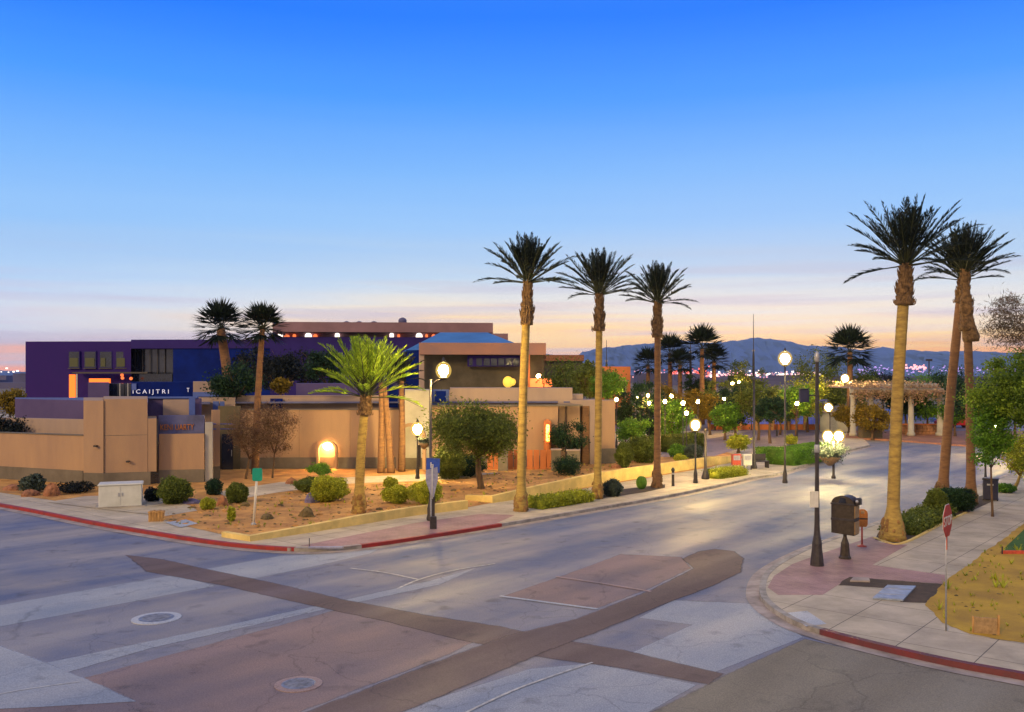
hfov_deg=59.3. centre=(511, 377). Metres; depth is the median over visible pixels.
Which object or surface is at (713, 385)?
tree
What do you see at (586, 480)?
garden wall
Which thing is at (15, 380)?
city
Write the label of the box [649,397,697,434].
tree
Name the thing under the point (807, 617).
paving patch
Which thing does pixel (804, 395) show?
signal box
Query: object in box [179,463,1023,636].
weeds
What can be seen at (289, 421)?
tree
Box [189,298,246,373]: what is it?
fan palm
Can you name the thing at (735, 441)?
tree
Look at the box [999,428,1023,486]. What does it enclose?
tree
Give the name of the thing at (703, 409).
tree
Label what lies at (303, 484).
shrub
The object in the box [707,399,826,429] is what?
shop building
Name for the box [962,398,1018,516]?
tree
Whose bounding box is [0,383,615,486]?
stucco building
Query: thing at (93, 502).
driveway
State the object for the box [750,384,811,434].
tree
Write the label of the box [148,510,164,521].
wooden box
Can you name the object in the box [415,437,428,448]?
flower basket
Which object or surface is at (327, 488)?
shrub
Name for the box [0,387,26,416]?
tree
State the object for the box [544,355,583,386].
building
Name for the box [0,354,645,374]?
mountains
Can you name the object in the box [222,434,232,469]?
door
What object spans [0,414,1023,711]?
road
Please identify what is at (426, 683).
road patch
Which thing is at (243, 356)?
tree
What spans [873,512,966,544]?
planter kerb
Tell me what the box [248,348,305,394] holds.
tree
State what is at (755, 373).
city lights
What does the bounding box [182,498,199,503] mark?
rock
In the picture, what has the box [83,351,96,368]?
window
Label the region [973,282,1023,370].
tree
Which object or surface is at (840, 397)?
tree
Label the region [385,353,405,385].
tree
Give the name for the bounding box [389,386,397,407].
window
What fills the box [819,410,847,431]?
grey building
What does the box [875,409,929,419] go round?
warehouse building
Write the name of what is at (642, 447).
shrub
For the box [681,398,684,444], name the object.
street lamp
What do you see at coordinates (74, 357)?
window
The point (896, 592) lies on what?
access plate
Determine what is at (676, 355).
fan palm
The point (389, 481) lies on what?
shrub
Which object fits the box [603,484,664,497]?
planter bed
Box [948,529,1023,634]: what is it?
dirt stones
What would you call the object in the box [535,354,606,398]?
tree
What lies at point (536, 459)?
garden screen
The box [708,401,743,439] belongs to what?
tree
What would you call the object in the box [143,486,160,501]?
shrub
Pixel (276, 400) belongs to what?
window
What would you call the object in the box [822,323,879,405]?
fan palm
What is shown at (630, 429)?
tree
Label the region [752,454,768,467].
bench
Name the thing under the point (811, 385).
tree
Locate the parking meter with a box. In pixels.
[857,509,867,546]
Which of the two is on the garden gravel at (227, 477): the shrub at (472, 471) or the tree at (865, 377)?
the shrub at (472, 471)
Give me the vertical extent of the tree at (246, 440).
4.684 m
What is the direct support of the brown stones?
on the garden gravel at (227, 477)
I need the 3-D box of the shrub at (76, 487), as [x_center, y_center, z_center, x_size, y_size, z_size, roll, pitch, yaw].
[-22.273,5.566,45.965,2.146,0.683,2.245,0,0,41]
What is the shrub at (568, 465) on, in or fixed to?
on the garden gravel at (227, 477)
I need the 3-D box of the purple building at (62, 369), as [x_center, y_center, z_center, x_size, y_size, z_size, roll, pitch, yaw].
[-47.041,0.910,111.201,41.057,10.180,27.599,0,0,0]
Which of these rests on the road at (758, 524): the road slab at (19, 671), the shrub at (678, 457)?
the road slab at (19, 671)
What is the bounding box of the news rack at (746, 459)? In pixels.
[742,454,751,469]
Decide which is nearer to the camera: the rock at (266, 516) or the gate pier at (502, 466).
the rock at (266, 516)
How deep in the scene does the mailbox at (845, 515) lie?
29.01 m
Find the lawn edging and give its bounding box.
[1001,546,1023,553]
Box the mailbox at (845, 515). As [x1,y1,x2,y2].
[830,494,861,559]
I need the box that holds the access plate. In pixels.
[872,585,915,600]
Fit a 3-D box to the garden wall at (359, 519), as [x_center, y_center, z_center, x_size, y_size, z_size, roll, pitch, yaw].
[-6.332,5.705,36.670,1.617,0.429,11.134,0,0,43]
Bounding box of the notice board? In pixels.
[972,615,999,634]
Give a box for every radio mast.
[605,340,607,366]
[689,326,691,384]
[752,314,754,376]
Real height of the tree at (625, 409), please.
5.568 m
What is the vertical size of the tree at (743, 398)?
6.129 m
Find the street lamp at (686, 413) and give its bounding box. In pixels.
[684,408,688,446]
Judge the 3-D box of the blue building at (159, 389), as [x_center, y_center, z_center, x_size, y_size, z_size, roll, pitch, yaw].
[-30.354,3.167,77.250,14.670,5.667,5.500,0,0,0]
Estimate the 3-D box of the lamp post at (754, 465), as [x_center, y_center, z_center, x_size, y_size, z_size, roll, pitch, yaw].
[15.610,2.936,58.055,0.420,5.869,0.420,0,0,0]
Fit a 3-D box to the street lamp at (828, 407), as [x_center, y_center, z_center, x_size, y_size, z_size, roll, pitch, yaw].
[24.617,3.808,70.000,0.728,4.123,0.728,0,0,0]
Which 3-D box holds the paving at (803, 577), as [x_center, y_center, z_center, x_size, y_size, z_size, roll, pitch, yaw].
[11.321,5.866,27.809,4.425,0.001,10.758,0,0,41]
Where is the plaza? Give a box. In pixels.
[845,431,1023,447]
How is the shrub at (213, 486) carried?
on the garden gravel at (227, 477)
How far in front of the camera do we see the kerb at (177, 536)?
34.23 m
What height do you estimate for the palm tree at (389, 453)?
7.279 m
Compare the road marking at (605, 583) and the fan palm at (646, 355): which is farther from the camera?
the fan palm at (646, 355)
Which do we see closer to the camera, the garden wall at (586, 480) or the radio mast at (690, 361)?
the garden wall at (586, 480)
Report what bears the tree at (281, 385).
on the sidewalk at (683, 481)
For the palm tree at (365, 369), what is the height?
7.947 m
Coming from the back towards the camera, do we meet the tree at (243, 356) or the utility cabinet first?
the tree at (243, 356)
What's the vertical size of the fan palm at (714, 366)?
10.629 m
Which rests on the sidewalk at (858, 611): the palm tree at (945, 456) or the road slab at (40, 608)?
the palm tree at (945, 456)
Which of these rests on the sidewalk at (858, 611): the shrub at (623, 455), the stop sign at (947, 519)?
the stop sign at (947, 519)
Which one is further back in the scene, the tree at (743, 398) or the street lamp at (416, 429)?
the tree at (743, 398)
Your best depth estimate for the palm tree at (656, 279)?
47.86 m
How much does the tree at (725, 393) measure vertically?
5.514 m
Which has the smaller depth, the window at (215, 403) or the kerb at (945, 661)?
the kerb at (945, 661)
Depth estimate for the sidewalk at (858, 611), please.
23.59 m
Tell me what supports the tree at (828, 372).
on the parking lot at (805, 435)
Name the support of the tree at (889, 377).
on the parking lot at (805, 435)
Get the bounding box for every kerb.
[0,503,294,550]
[287,544,361,551]
[361,523,501,547]
[502,445,869,526]
[759,471,1019,633]
[819,628,1023,679]
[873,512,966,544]
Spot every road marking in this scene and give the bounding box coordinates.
[0,681,79,693]
[351,568,416,578]
[398,563,494,588]
[466,662,592,711]
[500,595,597,608]
[556,576,650,591]
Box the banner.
[418,445,420,466]
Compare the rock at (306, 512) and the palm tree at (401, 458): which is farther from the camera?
the palm tree at (401, 458)
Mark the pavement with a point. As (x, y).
(878, 400)
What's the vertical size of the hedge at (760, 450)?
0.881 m
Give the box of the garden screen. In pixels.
[487,450,550,468]
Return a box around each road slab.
[0,576,213,625]
[0,646,133,708]
[47,568,474,671]
[208,548,379,578]
[403,664,694,711]
[634,600,801,671]
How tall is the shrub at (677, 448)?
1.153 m
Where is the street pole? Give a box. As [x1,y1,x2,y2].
[810,351,823,566]
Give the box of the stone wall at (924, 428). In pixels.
[902,423,936,433]
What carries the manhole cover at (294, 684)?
on the road patch at (337, 653)
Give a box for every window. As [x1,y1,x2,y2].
[68,351,80,368]
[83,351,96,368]
[99,351,111,368]
[109,383,130,395]
[115,352,126,368]
[213,401,218,409]
[270,399,282,408]
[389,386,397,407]
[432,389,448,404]
[530,379,551,386]
[839,498,845,502]
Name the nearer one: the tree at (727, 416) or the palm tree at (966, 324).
the palm tree at (966, 324)
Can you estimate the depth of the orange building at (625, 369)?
112.37 m
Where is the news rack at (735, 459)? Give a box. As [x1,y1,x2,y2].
[731,454,740,464]
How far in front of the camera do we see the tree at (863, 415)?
85.48 m
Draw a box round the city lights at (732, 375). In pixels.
[641,370,813,377]
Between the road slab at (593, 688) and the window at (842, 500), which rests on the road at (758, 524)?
the road slab at (593, 688)
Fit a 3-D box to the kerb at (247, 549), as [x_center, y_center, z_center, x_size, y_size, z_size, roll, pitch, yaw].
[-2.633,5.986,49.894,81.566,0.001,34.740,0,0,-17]
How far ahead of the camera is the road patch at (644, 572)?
26.45 m
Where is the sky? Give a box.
[0,0,1023,371]
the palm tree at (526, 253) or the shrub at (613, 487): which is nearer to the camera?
the palm tree at (526, 253)
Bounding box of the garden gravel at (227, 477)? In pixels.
[0,452,741,534]
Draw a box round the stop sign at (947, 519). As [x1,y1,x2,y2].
[943,504,951,630]
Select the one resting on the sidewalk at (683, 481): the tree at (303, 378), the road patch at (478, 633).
the tree at (303, 378)
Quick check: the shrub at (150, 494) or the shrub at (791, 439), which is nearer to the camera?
the shrub at (150, 494)
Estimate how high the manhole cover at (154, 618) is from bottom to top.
0.035 m
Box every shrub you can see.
[17,473,46,491]
[57,480,96,493]
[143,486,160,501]
[153,474,195,504]
[199,496,215,509]
[204,478,223,494]
[224,481,248,503]
[226,506,236,521]
[290,475,316,492]
[305,462,333,474]
[308,474,349,502]
[380,484,409,503]
[382,476,397,487]
[407,479,443,504]
[434,446,467,478]
[462,454,487,476]
[550,454,582,475]
[603,478,623,496]
[613,440,633,467]
[626,434,653,462]
[667,443,685,456]
[673,453,688,460]
[683,443,703,458]
[786,434,797,444]
[922,488,951,510]
[940,486,978,511]
[998,483,1016,492]
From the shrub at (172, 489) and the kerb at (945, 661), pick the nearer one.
the kerb at (945, 661)
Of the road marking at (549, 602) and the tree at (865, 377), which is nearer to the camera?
the road marking at (549, 602)
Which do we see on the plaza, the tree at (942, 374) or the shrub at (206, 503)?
the tree at (942, 374)
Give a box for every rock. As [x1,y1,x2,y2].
[2,484,21,490]
[21,489,40,496]
[43,483,60,496]
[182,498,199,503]
[216,495,227,505]
[241,502,250,505]
[260,513,273,519]
[285,477,297,483]
[298,507,313,516]
[305,493,319,502]
[611,464,621,467]
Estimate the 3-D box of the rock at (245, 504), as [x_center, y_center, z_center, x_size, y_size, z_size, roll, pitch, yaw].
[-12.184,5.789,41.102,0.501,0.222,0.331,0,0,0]
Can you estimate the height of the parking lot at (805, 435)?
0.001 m
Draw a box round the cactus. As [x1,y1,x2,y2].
[636,476,646,488]
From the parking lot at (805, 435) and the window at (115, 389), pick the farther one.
the parking lot at (805, 435)
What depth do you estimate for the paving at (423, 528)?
34.73 m
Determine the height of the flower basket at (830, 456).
1.689 m
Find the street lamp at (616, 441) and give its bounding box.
[615,395,617,447]
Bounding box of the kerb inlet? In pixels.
[308,538,343,548]
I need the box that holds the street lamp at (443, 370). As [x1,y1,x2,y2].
[426,357,447,520]
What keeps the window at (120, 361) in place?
in the purple building at (62, 369)
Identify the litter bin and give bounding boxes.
[982,477,998,500]
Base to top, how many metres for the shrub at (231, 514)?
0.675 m
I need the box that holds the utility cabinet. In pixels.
[95,480,145,508]
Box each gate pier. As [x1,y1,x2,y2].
[498,449,507,470]
[551,448,561,470]
[566,449,580,470]
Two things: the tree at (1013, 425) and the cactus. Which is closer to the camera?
the cactus
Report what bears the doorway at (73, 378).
in the purple building at (62, 369)
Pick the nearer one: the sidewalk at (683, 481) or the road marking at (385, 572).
the road marking at (385, 572)
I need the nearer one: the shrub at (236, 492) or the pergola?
the shrub at (236, 492)
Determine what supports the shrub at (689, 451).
on the garden gravel at (227, 477)
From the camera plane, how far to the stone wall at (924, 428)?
92.77 m
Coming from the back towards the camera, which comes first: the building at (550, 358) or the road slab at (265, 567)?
the building at (550, 358)
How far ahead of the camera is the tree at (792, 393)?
87.51 m
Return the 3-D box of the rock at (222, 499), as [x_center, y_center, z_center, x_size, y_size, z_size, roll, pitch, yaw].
[-13.227,5.629,41.125,0.547,0.541,0.366,0,0,0]
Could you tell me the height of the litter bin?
1.060 m
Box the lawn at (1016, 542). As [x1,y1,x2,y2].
[1004,530,1023,549]
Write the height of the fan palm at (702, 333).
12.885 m
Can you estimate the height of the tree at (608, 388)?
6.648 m
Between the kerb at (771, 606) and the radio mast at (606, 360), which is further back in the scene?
the radio mast at (606, 360)
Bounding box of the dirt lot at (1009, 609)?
[925,524,1023,642]
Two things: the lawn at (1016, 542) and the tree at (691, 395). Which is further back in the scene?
the tree at (691, 395)
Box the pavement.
[0,398,936,413]
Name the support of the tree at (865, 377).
on the parking lot at (805, 435)
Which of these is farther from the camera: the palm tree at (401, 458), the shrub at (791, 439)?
the shrub at (791, 439)
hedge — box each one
[527,488,595,509]
[661,432,703,451]
[701,464,750,478]
[755,446,778,457]
[766,442,838,465]
[877,503,958,534]
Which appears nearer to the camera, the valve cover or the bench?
the valve cover
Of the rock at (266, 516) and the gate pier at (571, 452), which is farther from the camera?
the gate pier at (571, 452)
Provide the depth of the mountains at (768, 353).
9039.90 m
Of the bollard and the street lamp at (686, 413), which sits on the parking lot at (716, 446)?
the street lamp at (686, 413)
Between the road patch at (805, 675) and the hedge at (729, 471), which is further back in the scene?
the hedge at (729, 471)
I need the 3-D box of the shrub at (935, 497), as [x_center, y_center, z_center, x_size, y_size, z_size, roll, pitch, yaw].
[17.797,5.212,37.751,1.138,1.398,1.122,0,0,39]
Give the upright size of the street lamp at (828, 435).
2.856 m
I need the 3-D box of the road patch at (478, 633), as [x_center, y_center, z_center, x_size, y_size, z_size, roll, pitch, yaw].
[-4.654,5.992,23.919,21.273,0.001,1.552,0,0,35]
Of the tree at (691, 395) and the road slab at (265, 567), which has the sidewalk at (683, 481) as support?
the tree at (691, 395)
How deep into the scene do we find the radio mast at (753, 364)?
179.92 m
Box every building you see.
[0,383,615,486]
[25,339,269,397]
[88,381,217,447]
[269,317,507,394]
[403,332,551,389]
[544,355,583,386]
[602,367,629,418]
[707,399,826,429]
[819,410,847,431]
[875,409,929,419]
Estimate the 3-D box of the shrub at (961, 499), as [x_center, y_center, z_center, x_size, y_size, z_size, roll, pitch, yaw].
[19.537,5.322,39.601,1.685,1.155,1.533,0,0,0]
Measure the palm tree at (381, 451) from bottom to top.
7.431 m
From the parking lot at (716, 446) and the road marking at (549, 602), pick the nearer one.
the road marking at (549, 602)
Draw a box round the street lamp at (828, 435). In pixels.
[824,432,842,478]
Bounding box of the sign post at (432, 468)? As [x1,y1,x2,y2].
[426,458,439,528]
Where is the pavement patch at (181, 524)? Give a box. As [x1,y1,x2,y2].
[165,519,196,526]
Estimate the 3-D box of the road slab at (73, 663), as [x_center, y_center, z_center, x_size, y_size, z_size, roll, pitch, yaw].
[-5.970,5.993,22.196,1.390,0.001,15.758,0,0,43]
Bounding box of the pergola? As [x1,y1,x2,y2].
[825,379,945,435]
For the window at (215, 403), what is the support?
in the stucco building at (60, 440)
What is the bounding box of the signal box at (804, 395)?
[798,388,815,401]
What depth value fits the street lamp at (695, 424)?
49.92 m
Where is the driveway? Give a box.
[51,495,196,515]
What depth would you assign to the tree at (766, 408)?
79.83 m
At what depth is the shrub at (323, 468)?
49.67 m
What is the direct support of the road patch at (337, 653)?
on the road at (758, 524)
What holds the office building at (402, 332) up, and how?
on the pavement
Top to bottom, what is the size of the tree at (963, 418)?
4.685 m
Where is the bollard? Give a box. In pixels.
[671,467,674,485]
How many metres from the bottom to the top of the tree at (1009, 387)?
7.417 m
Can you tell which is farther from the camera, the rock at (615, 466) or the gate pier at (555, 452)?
the rock at (615, 466)
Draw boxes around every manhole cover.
[131,612,181,624]
[274,676,322,692]
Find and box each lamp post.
[701,428,709,478]
[752,378,756,468]
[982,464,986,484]
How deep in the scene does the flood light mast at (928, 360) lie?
299.81 m
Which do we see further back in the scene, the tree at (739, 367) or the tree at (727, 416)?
the tree at (739, 367)
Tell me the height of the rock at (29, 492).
0.374 m
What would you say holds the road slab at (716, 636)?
on the road at (758, 524)
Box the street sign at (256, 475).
[251,468,261,524]
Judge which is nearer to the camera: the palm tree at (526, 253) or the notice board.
the notice board
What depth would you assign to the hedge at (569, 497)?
41.10 m
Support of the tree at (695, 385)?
on the parking lot at (805, 435)
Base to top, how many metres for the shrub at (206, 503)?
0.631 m
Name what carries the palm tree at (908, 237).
on the sidewalk at (858, 611)
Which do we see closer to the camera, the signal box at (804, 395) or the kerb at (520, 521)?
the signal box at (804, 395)
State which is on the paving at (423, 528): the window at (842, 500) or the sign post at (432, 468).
the sign post at (432, 468)
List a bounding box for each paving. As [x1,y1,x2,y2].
[302,514,513,546]
[768,536,944,594]
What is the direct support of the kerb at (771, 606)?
on the road at (758, 524)
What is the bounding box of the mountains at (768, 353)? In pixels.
[579,337,1016,377]
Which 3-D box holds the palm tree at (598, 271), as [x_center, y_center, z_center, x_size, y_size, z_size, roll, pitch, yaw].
[4.204,-0.180,43.852,4.723,12.331,4.393,0,0,-38]
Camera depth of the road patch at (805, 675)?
17.35 m
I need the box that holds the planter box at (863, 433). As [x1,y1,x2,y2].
[858,425,882,437]
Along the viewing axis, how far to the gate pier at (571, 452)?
56.50 m
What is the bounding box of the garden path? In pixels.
[220,473,493,496]
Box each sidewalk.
[0,414,868,546]
[766,472,1023,670]
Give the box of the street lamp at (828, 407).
[825,400,831,440]
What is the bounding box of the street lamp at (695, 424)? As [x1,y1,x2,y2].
[692,415,698,482]
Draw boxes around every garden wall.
[221,500,467,540]
[465,456,730,502]
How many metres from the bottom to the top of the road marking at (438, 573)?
0.001 m
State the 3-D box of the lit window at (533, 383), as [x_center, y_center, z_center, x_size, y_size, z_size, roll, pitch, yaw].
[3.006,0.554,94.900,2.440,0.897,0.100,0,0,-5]
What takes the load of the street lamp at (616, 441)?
on the sidewalk at (683, 481)
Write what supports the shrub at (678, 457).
on the garden gravel at (227, 477)
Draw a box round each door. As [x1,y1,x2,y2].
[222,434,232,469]
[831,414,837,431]
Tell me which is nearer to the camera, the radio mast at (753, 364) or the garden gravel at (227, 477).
the garden gravel at (227, 477)
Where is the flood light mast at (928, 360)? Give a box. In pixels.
[926,359,931,394]
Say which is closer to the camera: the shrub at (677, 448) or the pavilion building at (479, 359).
the shrub at (677, 448)
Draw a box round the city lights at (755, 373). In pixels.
[709,370,795,376]
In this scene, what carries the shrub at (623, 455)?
on the garden gravel at (227, 477)
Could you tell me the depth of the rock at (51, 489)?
44.45 m
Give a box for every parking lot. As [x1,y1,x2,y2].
[615,417,1023,441]
[661,431,811,456]
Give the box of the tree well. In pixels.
[839,577,941,602]
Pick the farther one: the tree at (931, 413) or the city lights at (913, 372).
the city lights at (913, 372)
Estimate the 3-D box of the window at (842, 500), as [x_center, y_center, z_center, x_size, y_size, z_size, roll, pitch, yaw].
[10.641,3.955,28.985,0.240,0.170,0.015,0,0,38]
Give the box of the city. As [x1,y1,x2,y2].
[0,373,996,388]
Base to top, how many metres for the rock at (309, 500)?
0.506 m
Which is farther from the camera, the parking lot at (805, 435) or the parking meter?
the parking lot at (805, 435)
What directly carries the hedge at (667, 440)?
on the garden gravel at (227, 477)
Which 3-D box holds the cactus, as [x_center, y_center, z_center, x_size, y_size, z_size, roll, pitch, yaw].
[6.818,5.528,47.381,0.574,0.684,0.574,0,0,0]
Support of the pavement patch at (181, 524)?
on the garden gravel at (227, 477)
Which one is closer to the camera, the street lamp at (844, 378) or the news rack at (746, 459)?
the news rack at (746, 459)
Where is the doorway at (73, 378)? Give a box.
[69,374,77,397]
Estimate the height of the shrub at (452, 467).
2.123 m
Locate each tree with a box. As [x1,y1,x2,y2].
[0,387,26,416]
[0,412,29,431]
[200,359,269,400]
[218,401,287,478]
[230,345,287,381]
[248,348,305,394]
[250,399,300,477]
[269,377,293,394]
[280,346,338,383]
[297,349,354,382]
[308,334,425,513]
[377,355,407,472]
[377,358,410,472]
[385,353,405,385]
[387,350,425,471]
[416,389,532,488]
[472,231,581,511]
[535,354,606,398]
[542,418,593,452]
[553,248,650,498]
[563,359,626,398]
[588,370,629,399]
[613,382,653,436]
[615,416,652,441]
[619,260,699,487]
[630,380,668,419]
[646,380,682,413]
[646,418,662,435]
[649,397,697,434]
[676,388,703,432]
[677,370,711,421]
[689,379,734,429]
[689,392,721,434]
[707,383,752,432]
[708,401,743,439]
[723,376,783,439]
[724,359,771,390]
[725,430,752,452]
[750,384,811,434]
[750,393,792,442]
[778,381,821,435]
[780,343,846,397]
[781,372,836,431]
[819,378,853,409]
[831,403,860,434]
[842,365,888,405]
[843,192,984,541]
[849,400,889,439]
[866,369,909,408]
[877,393,936,431]
[905,364,946,399]
[906,393,938,423]
[913,234,1013,488]
[915,219,1019,504]
[925,365,977,427]
[933,394,965,435]
[935,369,1004,422]
[951,348,1023,434]
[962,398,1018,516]
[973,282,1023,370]
[988,396,1020,439]
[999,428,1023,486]
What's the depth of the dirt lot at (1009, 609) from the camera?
24.20 m
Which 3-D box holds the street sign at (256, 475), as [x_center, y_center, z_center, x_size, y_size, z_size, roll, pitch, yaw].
[-10.163,4.738,35.817,0.468,2.272,0.220,0,0,0]
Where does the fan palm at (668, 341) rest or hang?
on the parking lot at (805, 435)
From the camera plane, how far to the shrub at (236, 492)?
41.76 m
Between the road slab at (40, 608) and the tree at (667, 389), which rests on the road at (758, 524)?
the road slab at (40, 608)
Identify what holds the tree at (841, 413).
on the plaza
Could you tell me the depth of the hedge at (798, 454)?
60.66 m
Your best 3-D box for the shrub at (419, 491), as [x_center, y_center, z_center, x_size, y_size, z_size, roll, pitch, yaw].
[-4.042,5.316,41.735,1.716,1.213,1.722,0,0,0]
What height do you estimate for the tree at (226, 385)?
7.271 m
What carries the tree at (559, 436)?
on the garden gravel at (227, 477)
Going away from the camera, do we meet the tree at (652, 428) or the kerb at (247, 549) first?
the kerb at (247, 549)
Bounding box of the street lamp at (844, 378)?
[842,373,851,432]
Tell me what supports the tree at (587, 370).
on the sidewalk at (683, 481)
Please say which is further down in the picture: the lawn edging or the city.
the lawn edging
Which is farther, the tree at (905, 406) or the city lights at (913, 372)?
the city lights at (913, 372)
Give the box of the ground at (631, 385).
[0,383,976,397]
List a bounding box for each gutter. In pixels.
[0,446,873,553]
[746,472,1023,685]
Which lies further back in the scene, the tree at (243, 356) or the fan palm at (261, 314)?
the tree at (243, 356)
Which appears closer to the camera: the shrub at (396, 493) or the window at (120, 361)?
the shrub at (396, 493)
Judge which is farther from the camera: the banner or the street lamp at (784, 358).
the banner
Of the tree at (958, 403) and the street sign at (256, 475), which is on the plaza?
the tree at (958, 403)
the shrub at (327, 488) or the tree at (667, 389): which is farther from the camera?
the tree at (667, 389)
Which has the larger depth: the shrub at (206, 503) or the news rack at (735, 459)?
the news rack at (735, 459)
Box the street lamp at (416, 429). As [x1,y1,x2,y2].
[413,418,421,478]
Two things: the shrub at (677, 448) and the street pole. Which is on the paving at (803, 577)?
the street pole
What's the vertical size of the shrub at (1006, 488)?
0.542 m
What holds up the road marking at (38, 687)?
on the road slab at (19, 671)
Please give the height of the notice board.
0.560 m
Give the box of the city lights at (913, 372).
[856,364,987,373]
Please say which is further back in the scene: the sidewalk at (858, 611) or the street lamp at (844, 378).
the street lamp at (844, 378)
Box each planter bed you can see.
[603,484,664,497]
[875,495,990,542]
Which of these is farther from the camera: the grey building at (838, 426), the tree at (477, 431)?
the grey building at (838, 426)
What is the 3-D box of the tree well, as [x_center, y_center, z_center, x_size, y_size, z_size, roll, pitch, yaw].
[10.441,5.864,24.948,2.619,0.001,2.785,0,0,27]
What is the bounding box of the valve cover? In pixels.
[850,577,869,581]
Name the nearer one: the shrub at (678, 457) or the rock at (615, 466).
the rock at (615, 466)
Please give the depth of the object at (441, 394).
59.95 m
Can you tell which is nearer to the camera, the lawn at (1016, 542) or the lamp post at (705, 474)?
the lawn at (1016, 542)
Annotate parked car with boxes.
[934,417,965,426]
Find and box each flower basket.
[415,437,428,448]
[810,436,850,465]
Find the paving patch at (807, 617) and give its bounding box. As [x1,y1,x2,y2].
[789,611,825,625]
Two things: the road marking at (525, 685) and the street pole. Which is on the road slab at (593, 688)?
the road marking at (525, 685)
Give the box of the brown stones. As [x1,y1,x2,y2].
[170,461,634,531]
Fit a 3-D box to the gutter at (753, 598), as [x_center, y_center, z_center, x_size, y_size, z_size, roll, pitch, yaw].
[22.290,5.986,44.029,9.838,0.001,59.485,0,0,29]
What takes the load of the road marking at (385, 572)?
on the road at (758, 524)
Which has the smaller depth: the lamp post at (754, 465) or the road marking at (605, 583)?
the road marking at (605, 583)
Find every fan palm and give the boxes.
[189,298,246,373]
[236,301,291,473]
[632,346,664,393]
[648,332,685,388]
[662,347,694,397]
[677,323,726,424]
[696,342,730,391]
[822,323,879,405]
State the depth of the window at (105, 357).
99.44 m
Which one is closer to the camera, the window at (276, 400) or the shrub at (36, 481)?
the shrub at (36, 481)
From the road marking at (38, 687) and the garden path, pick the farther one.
the garden path
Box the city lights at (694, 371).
[674,366,709,376]
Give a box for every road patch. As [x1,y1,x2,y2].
[0,611,471,711]
[126,555,721,683]
[308,549,743,711]
[506,554,689,607]
[652,639,1023,711]
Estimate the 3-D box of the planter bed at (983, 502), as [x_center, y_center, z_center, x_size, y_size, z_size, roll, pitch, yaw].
[18.370,5.862,38.515,1.540,0.001,16.576,0,0,40]
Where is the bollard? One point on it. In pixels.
(672, 473)
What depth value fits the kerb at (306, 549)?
31.03 m
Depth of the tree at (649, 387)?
89.43 m
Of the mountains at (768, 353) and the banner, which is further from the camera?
the mountains at (768, 353)
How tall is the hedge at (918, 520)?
0.703 m
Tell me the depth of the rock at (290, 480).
49.45 m
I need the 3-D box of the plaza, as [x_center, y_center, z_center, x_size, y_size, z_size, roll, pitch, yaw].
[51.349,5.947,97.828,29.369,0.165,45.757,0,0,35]
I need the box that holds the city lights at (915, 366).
[905,364,926,371]
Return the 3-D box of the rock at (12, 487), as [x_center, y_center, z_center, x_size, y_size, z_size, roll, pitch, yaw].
[-25.932,5.732,46.926,1.111,0.337,0.867,0,0,38]
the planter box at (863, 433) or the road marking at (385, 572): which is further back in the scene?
the planter box at (863, 433)
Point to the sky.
(317, 160)
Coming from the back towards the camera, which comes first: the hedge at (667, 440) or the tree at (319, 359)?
the tree at (319, 359)
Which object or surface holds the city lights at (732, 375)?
on the city
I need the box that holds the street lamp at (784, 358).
[780,348,789,482]

